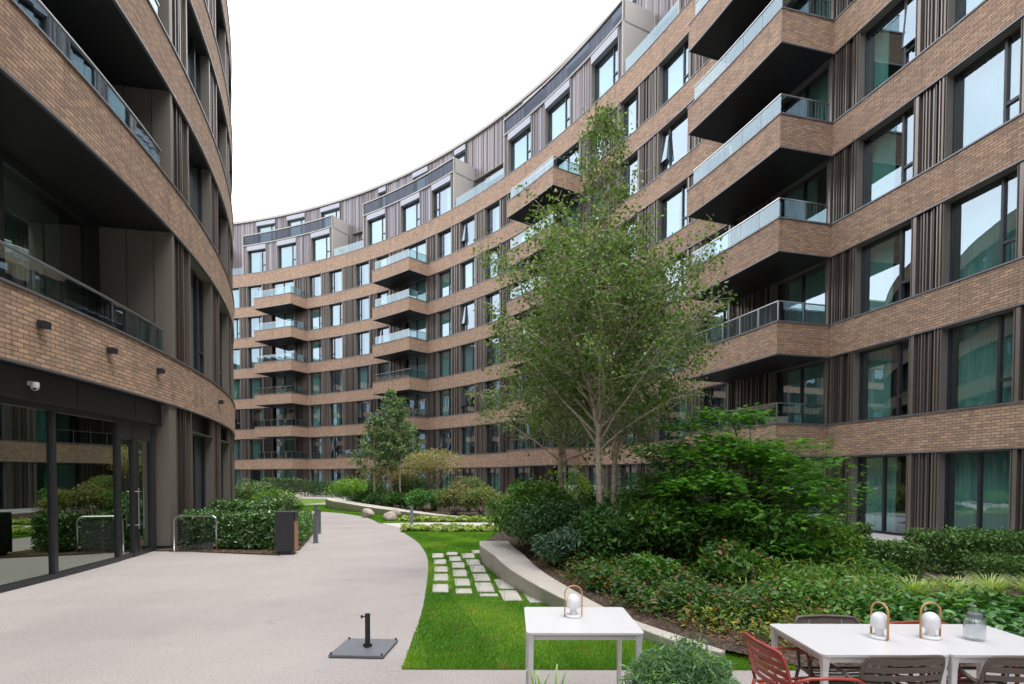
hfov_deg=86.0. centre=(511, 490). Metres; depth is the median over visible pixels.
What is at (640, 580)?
strappy plant
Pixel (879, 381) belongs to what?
window
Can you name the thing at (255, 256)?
window
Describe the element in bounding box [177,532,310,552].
bark chips
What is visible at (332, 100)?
sky
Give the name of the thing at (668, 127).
window
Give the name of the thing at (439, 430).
window
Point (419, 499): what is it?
shrub
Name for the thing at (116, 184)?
round brick building
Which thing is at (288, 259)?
window
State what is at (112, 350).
wall light
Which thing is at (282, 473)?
glazed door
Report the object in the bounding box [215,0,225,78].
window
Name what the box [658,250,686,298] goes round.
window
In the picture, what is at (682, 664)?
shrub
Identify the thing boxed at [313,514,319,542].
light bollard
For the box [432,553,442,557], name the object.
stepping slab
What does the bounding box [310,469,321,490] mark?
glazed door
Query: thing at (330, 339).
window
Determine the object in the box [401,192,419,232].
window
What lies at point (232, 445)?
glazed door
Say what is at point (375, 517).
lawn grass
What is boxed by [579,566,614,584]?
strappy plant
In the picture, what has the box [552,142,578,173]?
balcony door
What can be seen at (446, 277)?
window
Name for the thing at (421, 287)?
balcony door
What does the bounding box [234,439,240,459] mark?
window
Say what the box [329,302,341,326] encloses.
window
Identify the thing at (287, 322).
balcony door
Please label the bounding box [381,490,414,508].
shrub
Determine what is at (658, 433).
window
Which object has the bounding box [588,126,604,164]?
window
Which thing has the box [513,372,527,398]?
window
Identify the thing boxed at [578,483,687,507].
shrub
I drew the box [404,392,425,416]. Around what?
balcony door
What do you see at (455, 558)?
stepping slab
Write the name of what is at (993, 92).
window
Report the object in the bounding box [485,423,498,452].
window
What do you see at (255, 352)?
window
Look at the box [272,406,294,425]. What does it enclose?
balcony door
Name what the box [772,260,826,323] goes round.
balcony door
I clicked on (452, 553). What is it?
stepping slab
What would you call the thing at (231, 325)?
window
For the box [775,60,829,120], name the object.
balcony door
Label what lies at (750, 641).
garden chair
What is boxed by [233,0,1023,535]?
crescent apartment building
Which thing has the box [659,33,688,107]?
window
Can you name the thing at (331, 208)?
window
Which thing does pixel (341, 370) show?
window
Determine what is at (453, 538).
lawn grass
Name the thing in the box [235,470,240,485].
glazed door
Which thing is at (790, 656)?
planting bed
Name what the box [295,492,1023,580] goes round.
terrace paving
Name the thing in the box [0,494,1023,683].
path
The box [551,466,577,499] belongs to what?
glazed door
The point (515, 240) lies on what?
window
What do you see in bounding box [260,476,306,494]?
hedge
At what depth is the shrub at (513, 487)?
25.84 m
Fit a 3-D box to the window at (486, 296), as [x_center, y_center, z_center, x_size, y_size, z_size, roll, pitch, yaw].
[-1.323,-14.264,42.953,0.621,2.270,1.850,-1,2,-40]
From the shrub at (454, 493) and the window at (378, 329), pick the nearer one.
the shrub at (454, 493)
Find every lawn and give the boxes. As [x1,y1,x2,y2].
[247,498,324,503]
[310,507,485,522]
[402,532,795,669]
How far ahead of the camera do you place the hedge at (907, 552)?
9.27 m
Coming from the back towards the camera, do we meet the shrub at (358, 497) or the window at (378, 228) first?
the window at (378, 228)
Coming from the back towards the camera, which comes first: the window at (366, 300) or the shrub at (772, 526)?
the window at (366, 300)
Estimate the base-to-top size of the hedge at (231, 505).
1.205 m
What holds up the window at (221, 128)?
in the round brick building at (116, 184)
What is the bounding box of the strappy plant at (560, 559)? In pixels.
[540,551,572,568]
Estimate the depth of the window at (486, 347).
43.35 m
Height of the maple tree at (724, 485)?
2.970 m
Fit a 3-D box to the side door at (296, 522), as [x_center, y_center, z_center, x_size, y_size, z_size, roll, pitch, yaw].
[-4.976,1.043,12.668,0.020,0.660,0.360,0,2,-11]
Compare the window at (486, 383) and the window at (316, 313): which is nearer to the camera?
the window at (486, 383)
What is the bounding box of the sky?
[227,0,619,221]
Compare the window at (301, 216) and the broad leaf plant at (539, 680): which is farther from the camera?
the window at (301, 216)
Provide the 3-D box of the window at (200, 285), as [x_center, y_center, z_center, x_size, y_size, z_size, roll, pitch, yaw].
[-9.121,-4.845,15.841,0.328,3.050,2.283,0,2,-16]
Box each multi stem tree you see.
[354,463,414,506]
[395,447,468,510]
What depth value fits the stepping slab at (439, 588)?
8.64 m
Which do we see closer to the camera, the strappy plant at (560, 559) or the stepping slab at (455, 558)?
the strappy plant at (560, 559)
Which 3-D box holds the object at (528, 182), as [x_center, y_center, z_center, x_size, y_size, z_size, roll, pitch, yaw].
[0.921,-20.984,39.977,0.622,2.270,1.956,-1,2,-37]
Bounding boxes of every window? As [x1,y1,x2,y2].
[186,0,209,124]
[188,127,210,238]
[190,255,212,380]
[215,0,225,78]
[216,83,226,176]
[218,214,227,273]
[219,296,228,393]
[228,75,230,110]
[229,162,231,200]
[230,247,232,290]
[231,325,233,400]
[233,288,239,307]
[233,349,239,368]
[234,318,239,338]
[234,379,240,398]
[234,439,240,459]
[236,409,240,428]
[247,244,265,272]
[247,285,261,306]
[247,316,261,336]
[248,347,261,367]
[248,377,262,398]
[248,408,262,428]
[249,439,262,458]
[256,219,275,232]
[277,237,295,268]
[287,213,304,226]
[308,274,320,296]
[309,306,320,329]
[309,339,321,361]
[309,372,321,394]
[309,404,321,426]
[310,437,321,458]
[311,228,329,261]
[320,203,340,218]
[328,268,341,292]
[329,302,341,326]
[329,336,342,359]
[329,369,342,392]
[329,403,342,425]
[329,436,342,457]
[355,261,368,286]
[355,296,368,320]
[356,330,368,355]
[356,365,369,389]
[356,400,369,423]
[356,435,369,456]
[367,208,385,245]
[376,254,388,268]
[376,290,388,305]
[377,326,388,343]
[377,362,389,380]
[377,398,389,416]
[378,186,386,196]
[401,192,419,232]
[412,166,428,179]
[431,175,450,218]
[437,227,450,258]
[437,268,450,298]
[437,308,450,337]
[437,348,450,376]
[438,388,450,415]
[438,428,450,454]
[454,144,466,162]
[460,214,474,248]
[460,257,474,289]
[460,299,474,331]
[460,342,474,372]
[460,384,474,413]
[460,426,474,453]
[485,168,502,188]
[485,199,499,236]
[485,244,499,279]
[485,289,499,323]
[485,335,499,366]
[485,379,499,407]
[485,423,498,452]
[508,115,530,173]
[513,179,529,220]
[513,229,529,246]
[513,276,529,297]
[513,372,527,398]
[513,420,528,448]
[545,79,569,145]
[586,418,603,446]
[587,180,603,225]
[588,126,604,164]
[591,27,617,104]
[619,411,635,444]
[620,86,638,140]
[620,150,637,202]
[620,214,637,255]
[656,393,685,440]
[657,178,687,241]
[657,323,685,373]
[658,106,687,175]
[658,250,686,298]
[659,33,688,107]
[699,383,726,431]
[700,305,727,346]
[701,225,728,260]
[702,145,729,176]
[703,56,708,64]
[852,337,910,420]
[854,218,912,315]
[856,99,915,208]
[858,0,917,101]
[939,307,1015,410]
[941,164,1019,285]
[944,18,1023,158]
[947,0,982,29]
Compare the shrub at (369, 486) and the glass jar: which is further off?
the shrub at (369, 486)
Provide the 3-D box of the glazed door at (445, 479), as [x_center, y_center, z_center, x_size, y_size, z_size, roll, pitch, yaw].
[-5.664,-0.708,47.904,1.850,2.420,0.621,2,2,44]
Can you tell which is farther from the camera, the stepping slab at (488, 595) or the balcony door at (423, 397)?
the balcony door at (423, 397)
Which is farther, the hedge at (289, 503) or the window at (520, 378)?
the window at (520, 378)
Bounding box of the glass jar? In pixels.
[963,611,986,640]
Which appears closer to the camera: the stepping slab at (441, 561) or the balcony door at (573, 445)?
the stepping slab at (441, 561)
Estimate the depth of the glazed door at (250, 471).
61.88 m
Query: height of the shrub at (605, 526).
1.212 m
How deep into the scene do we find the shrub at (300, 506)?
25.48 m
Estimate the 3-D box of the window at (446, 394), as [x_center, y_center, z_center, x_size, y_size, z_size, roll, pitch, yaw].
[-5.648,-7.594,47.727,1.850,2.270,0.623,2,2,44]
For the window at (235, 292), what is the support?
in the crescent apartment building at (849, 174)
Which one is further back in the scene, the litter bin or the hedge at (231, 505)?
the hedge at (231, 505)
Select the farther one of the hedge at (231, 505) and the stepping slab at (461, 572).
the hedge at (231, 505)
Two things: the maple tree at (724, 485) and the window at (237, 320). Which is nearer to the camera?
the maple tree at (724, 485)
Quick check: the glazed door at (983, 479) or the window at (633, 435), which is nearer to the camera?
the glazed door at (983, 479)
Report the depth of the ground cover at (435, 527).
17.75 m
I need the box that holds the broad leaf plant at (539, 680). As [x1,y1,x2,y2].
[525,664,566,683]
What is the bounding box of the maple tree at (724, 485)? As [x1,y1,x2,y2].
[606,402,882,566]
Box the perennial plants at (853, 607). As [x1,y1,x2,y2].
[705,550,1023,623]
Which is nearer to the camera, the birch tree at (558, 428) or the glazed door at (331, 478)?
the birch tree at (558, 428)
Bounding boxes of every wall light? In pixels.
[36,320,51,329]
[107,347,117,354]
[157,368,164,373]
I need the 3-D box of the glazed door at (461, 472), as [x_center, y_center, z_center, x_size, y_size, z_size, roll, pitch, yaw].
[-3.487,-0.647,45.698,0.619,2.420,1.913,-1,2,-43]
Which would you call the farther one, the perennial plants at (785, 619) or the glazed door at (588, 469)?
the glazed door at (588, 469)
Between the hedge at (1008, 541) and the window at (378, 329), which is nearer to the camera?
the hedge at (1008, 541)
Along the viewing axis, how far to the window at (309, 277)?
58.13 m
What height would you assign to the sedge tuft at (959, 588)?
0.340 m
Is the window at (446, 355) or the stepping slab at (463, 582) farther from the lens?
the window at (446, 355)
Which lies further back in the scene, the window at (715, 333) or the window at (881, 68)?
the window at (715, 333)
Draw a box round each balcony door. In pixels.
[271,279,293,294]
[271,311,293,327]
[272,343,294,360]
[272,375,294,393]
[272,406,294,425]
[272,438,294,457]
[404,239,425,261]
[404,278,425,300]
[404,316,425,339]
[404,354,425,378]
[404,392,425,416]
[404,430,426,455]
[551,414,577,447]
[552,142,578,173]
[552,197,578,229]
[771,359,824,423]
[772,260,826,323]
[773,161,827,222]
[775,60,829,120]
[786,0,830,17]
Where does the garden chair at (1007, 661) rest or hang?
on the path at (161, 617)
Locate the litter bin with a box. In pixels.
[275,511,298,554]
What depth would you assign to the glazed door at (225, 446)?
20.25 m
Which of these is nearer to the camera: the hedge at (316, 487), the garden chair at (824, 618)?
the garden chair at (824, 618)
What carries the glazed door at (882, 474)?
in the crescent apartment building at (849, 174)
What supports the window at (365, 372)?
in the crescent apartment building at (849, 174)
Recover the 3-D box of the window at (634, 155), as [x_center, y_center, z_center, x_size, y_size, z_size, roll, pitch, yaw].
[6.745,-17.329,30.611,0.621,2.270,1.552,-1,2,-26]
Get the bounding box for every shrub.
[235,477,276,501]
[247,488,300,507]
[285,500,305,510]
[324,474,367,499]
[346,489,376,503]
[358,479,389,492]
[362,489,399,506]
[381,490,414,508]
[392,472,437,508]
[402,488,450,512]
[431,479,475,514]
[450,474,492,510]
[459,485,501,515]
[483,473,576,546]
[486,492,510,512]
[503,493,591,556]
[505,481,525,493]
[520,461,595,502]
[530,519,608,565]
[566,500,681,557]
[569,490,624,507]
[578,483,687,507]
[616,632,740,683]
[624,491,745,569]
[626,550,681,582]
[693,538,772,584]
[713,501,820,563]
[792,515,868,564]
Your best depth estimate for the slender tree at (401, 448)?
28.05 m
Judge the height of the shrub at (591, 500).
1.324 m
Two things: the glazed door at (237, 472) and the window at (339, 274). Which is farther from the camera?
the glazed door at (237, 472)
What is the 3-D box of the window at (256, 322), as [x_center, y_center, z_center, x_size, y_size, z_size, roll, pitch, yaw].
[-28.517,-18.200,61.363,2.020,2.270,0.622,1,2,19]
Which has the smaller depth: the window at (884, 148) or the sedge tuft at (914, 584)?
the sedge tuft at (914, 584)
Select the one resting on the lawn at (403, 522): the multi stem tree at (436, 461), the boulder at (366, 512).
the boulder at (366, 512)
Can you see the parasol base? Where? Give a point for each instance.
(366, 647)
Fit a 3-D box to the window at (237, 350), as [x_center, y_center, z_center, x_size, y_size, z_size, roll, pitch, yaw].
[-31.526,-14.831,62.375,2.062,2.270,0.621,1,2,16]
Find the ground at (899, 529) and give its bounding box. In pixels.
[872,527,949,535]
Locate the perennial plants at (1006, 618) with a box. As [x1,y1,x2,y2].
[829,590,1023,636]
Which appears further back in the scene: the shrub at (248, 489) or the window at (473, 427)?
the window at (473, 427)
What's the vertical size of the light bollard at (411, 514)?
0.712 m
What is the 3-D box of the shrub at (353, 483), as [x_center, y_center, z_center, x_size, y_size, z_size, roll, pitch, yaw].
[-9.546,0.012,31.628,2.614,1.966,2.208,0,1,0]
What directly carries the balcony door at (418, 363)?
in the crescent apartment building at (849, 174)
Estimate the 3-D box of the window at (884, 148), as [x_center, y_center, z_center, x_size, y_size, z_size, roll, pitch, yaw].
[11.664,-10.161,16.863,0.623,2.270,1.998,0,2,-13]
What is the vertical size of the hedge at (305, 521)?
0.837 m
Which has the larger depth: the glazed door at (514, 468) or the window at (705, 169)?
the glazed door at (514, 468)
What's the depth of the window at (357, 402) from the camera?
55.15 m
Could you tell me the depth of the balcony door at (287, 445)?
60.57 m
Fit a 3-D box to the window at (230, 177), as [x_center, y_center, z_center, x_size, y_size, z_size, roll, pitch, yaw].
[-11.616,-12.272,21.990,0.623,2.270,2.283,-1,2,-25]
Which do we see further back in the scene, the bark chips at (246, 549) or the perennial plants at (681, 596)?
the bark chips at (246, 549)
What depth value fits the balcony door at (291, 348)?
60.04 m
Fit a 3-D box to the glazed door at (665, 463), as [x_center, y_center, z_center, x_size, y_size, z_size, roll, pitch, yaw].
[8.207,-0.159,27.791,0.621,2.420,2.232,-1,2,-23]
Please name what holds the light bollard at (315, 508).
on the path at (161, 617)
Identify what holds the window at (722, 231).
in the crescent apartment building at (849, 174)
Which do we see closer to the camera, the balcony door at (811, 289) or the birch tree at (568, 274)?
the birch tree at (568, 274)
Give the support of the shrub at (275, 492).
on the hedge bed at (237, 551)
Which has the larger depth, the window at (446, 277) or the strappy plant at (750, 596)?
the window at (446, 277)
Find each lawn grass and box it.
[300,504,486,522]
[401,531,796,668]
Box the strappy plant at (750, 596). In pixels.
[725,588,782,605]
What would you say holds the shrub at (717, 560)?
on the planting bed at (790, 656)
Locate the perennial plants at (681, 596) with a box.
[538,540,815,631]
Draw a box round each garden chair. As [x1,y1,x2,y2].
[743,631,865,683]
[794,614,913,683]
[808,655,945,683]
[889,620,1019,683]
[919,655,1023,683]
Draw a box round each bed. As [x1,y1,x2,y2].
[154,528,312,555]
[325,501,502,516]
[400,528,495,531]
[485,529,1023,666]
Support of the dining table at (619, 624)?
on the path at (161, 617)
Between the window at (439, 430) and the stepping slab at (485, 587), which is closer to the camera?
the stepping slab at (485, 587)
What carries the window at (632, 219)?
in the crescent apartment building at (849, 174)
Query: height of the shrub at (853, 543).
1.075 m
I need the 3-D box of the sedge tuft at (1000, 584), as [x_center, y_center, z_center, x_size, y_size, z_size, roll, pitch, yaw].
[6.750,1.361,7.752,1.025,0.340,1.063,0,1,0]
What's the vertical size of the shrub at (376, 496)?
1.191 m
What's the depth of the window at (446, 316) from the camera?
47.99 m
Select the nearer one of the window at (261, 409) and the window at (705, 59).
the window at (705, 59)
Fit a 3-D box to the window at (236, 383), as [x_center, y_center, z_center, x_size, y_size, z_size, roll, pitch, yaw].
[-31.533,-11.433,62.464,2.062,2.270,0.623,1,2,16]
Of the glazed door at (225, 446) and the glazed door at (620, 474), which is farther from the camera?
the glazed door at (620, 474)
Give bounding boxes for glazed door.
[192,431,213,531]
[221,440,229,500]
[232,445,234,499]
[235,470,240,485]
[249,470,263,483]
[273,470,295,491]
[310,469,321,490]
[330,469,342,491]
[356,469,369,481]
[377,469,389,490]
[405,469,426,486]
[438,468,450,491]
[460,468,474,481]
[485,467,498,496]
[513,467,528,483]
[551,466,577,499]
[586,465,602,493]
[618,464,635,493]
[655,463,681,481]
[699,462,725,501]
[769,458,822,518]
[850,454,907,535]
[936,450,1012,530]
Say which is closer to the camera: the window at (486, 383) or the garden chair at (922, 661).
the garden chair at (922, 661)
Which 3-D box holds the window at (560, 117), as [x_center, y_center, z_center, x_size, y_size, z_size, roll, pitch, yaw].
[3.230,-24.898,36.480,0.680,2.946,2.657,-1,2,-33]
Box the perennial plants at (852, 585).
[720,535,970,614]
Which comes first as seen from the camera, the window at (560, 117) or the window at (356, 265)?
the window at (560, 117)
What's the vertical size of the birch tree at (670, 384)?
6.377 m
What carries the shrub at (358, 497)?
on the bed at (465, 512)
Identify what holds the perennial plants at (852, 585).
on the planting bed at (790, 656)
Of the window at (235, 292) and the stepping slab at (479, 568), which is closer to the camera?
the stepping slab at (479, 568)
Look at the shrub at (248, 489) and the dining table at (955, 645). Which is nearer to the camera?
the dining table at (955, 645)
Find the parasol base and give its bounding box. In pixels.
[328,613,397,658]
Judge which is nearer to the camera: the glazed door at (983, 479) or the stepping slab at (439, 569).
the stepping slab at (439, 569)
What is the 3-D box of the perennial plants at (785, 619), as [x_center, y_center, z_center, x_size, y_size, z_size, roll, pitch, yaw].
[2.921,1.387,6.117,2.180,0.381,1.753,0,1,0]
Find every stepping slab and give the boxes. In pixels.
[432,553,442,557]
[432,584,447,592]
[434,559,445,564]
[434,574,447,581]
[435,566,447,572]
[446,552,456,555]
[449,556,460,561]
[452,562,464,567]
[453,570,466,576]
[454,578,470,586]
[455,588,471,593]
[461,553,474,558]
[466,559,480,565]
[469,565,485,572]
[473,574,490,581]
[475,583,493,592]
[479,594,498,596]
[495,579,514,589]
[499,590,522,601]
[523,593,542,603]
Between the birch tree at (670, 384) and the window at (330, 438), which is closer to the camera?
the birch tree at (670, 384)
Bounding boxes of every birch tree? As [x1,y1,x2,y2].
[461,251,675,500]
[472,95,740,555]
[508,211,743,506]
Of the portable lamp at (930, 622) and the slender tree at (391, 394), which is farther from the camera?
the slender tree at (391, 394)
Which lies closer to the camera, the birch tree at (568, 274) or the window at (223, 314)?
the birch tree at (568, 274)
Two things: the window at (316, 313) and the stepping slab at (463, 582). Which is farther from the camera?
the window at (316, 313)
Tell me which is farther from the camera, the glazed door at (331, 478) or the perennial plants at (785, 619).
the glazed door at (331, 478)
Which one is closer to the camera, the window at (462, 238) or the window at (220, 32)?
the window at (220, 32)
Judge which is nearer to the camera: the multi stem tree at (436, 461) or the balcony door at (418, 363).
the multi stem tree at (436, 461)
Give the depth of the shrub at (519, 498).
11.09 m
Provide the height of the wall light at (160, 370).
0.114 m
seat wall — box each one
[325,498,457,517]
[479,541,724,658]
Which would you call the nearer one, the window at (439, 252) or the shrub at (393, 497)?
the shrub at (393, 497)
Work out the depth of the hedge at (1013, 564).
8.77 m
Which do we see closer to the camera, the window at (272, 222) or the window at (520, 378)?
the window at (520, 378)
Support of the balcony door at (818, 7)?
in the crescent apartment building at (849, 174)
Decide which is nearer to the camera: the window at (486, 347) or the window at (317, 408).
the window at (486, 347)
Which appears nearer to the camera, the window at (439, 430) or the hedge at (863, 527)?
the hedge at (863, 527)
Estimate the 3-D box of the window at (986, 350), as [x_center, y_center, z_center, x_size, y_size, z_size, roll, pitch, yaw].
[12.212,-3.289,14.202,0.623,2.270,1.903,0,2,-10]
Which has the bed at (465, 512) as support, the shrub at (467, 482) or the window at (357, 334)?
the shrub at (467, 482)
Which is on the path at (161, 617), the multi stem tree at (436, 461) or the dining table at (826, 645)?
the dining table at (826, 645)
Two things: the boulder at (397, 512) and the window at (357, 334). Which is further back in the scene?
the window at (357, 334)
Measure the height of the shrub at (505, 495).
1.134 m
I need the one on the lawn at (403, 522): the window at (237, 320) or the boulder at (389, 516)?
the boulder at (389, 516)
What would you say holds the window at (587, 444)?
in the crescent apartment building at (849, 174)
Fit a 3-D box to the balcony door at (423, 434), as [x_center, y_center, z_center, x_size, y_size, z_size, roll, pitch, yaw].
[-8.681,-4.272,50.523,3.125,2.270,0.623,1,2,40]
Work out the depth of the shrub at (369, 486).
33.45 m
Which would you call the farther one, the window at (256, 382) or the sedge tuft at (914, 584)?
the window at (256, 382)
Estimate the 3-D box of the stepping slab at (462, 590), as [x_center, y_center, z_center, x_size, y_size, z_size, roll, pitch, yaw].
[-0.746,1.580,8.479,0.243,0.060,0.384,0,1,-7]
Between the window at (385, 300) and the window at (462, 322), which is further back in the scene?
the window at (385, 300)
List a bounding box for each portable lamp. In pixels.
[564,585,582,618]
[868,601,889,639]
[919,602,941,640]
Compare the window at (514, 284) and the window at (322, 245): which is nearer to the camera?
the window at (514, 284)
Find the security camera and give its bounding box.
[27,381,39,390]
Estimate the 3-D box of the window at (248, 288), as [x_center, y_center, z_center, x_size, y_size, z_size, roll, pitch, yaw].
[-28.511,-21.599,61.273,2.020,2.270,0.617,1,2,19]
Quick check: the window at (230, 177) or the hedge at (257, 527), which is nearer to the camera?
the hedge at (257, 527)
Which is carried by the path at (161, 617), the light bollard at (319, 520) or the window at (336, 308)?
the light bollard at (319, 520)
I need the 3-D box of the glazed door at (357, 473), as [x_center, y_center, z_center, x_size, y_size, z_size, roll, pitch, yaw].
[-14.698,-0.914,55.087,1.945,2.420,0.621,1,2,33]
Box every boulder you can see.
[291,494,301,502]
[362,508,374,517]
[383,511,396,520]
[391,509,400,516]
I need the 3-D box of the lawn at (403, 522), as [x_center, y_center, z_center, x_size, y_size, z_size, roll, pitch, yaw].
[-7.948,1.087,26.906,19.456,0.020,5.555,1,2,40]
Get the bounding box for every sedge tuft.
[870,573,956,595]
[917,572,1004,594]
[941,571,1023,594]
[1000,573,1023,592]
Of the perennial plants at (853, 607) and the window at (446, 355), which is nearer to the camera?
the perennial plants at (853, 607)
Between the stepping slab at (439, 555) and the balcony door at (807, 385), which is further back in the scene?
the balcony door at (807, 385)
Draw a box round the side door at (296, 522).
[294,521,297,550]
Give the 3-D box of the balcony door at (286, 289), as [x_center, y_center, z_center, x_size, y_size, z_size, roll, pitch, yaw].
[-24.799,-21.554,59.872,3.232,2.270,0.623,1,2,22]
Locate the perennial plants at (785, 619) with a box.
[676,587,869,646]
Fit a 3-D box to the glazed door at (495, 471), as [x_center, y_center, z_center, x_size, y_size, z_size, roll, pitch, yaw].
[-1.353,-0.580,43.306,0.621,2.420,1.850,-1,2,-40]
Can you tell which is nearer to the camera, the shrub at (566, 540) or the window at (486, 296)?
the shrub at (566, 540)
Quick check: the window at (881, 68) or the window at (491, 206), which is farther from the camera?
the window at (491, 206)
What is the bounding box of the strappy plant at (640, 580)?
[603,576,659,595]
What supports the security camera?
attached to the round brick building at (116, 184)
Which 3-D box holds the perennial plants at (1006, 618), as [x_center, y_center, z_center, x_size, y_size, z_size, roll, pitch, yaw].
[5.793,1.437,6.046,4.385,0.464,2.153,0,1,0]
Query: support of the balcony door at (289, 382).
in the crescent apartment building at (849, 174)
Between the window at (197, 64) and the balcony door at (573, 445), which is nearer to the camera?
the window at (197, 64)
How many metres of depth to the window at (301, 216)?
61.55 m
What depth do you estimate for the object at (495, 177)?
45.71 m
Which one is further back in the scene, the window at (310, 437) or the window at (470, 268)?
the window at (310, 437)
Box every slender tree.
[346,412,399,504]
[363,387,416,507]
[378,395,425,508]
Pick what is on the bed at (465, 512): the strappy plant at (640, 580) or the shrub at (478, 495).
the shrub at (478, 495)
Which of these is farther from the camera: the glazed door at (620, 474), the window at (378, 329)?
the window at (378, 329)
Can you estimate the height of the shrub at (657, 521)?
1.362 m
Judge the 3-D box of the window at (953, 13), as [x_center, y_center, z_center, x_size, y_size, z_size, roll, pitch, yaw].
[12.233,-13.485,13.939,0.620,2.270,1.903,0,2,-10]
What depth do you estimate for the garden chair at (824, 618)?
4.05 m
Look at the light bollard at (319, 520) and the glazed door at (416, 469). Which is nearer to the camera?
the light bollard at (319, 520)
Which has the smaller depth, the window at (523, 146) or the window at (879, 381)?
the window at (879, 381)
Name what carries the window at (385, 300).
in the crescent apartment building at (849, 174)
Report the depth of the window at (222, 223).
20.04 m
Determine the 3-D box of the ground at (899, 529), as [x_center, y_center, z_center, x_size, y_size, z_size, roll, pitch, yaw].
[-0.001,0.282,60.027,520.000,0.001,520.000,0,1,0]
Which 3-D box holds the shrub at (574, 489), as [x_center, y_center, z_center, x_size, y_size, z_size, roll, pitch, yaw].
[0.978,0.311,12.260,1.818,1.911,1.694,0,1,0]
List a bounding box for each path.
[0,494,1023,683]
[382,522,493,527]
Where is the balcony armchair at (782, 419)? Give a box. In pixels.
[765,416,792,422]
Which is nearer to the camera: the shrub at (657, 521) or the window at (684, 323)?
the shrub at (657, 521)
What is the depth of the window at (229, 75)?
23.02 m
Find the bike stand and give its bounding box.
[170,515,217,551]
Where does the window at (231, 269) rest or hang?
in the round brick building at (116, 184)
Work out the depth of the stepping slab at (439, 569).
10.40 m
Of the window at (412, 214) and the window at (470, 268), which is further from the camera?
the window at (412, 214)
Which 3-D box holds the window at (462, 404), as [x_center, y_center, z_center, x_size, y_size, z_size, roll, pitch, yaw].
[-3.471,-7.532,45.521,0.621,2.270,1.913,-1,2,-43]
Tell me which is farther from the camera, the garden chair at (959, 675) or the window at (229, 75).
the window at (229, 75)
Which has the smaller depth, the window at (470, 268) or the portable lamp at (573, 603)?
the portable lamp at (573, 603)
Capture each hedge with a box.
[177,506,277,549]
[207,497,286,529]
[258,494,295,510]
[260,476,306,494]
[297,509,312,544]
[303,480,362,496]
[818,519,873,555]
[846,534,927,580]
[901,525,1023,575]
[941,524,999,547]
[960,550,1023,586]
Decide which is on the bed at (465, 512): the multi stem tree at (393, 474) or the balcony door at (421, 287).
the multi stem tree at (393, 474)
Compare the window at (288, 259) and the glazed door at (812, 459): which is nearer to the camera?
the glazed door at (812, 459)
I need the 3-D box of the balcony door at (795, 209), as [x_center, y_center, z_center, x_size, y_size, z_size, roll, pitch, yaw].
[10.807,-10.249,20.220,0.621,2.270,2.541,0,2,-16]
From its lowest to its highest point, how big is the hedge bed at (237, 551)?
0.050 m
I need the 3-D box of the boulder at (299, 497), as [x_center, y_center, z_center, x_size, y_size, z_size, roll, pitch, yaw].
[-14.191,0.541,35.914,0.817,0.624,0.869,0,2,-21]
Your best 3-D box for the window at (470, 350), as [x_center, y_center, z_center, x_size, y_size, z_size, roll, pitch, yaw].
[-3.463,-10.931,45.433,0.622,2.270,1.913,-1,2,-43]
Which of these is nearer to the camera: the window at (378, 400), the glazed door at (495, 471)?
the glazed door at (495, 471)
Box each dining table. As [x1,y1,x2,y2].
[524,607,643,683]
[770,624,948,683]
[878,624,1023,683]
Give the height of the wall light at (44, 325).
0.114 m
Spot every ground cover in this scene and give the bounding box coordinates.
[398,514,502,521]
[400,522,503,531]
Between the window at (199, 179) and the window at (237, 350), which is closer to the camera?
the window at (199, 179)
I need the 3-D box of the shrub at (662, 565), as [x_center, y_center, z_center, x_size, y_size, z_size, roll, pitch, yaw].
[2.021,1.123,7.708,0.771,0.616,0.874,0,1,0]
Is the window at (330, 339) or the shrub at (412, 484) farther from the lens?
the window at (330, 339)
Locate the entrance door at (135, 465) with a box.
[115,422,156,560]
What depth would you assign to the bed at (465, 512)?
28.14 m
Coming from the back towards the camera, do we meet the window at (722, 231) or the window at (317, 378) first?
the window at (317, 378)
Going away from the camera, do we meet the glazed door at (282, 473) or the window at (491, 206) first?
the window at (491, 206)
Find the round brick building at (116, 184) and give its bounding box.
[0,0,235,592]
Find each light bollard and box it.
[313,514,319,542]
[314,505,317,513]
[317,509,321,533]
[410,505,412,523]
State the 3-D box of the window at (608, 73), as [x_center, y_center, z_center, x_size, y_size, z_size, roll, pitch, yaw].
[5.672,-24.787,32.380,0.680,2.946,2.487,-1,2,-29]
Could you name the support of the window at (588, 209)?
in the crescent apartment building at (849, 174)
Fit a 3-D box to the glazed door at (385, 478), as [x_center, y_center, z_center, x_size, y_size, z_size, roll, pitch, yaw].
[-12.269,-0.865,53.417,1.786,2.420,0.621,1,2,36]
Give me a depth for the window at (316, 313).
58.36 m
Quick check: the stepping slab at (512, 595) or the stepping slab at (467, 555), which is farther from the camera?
the stepping slab at (467, 555)
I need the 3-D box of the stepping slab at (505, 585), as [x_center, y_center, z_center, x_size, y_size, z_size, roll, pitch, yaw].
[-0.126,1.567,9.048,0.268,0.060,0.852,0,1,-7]

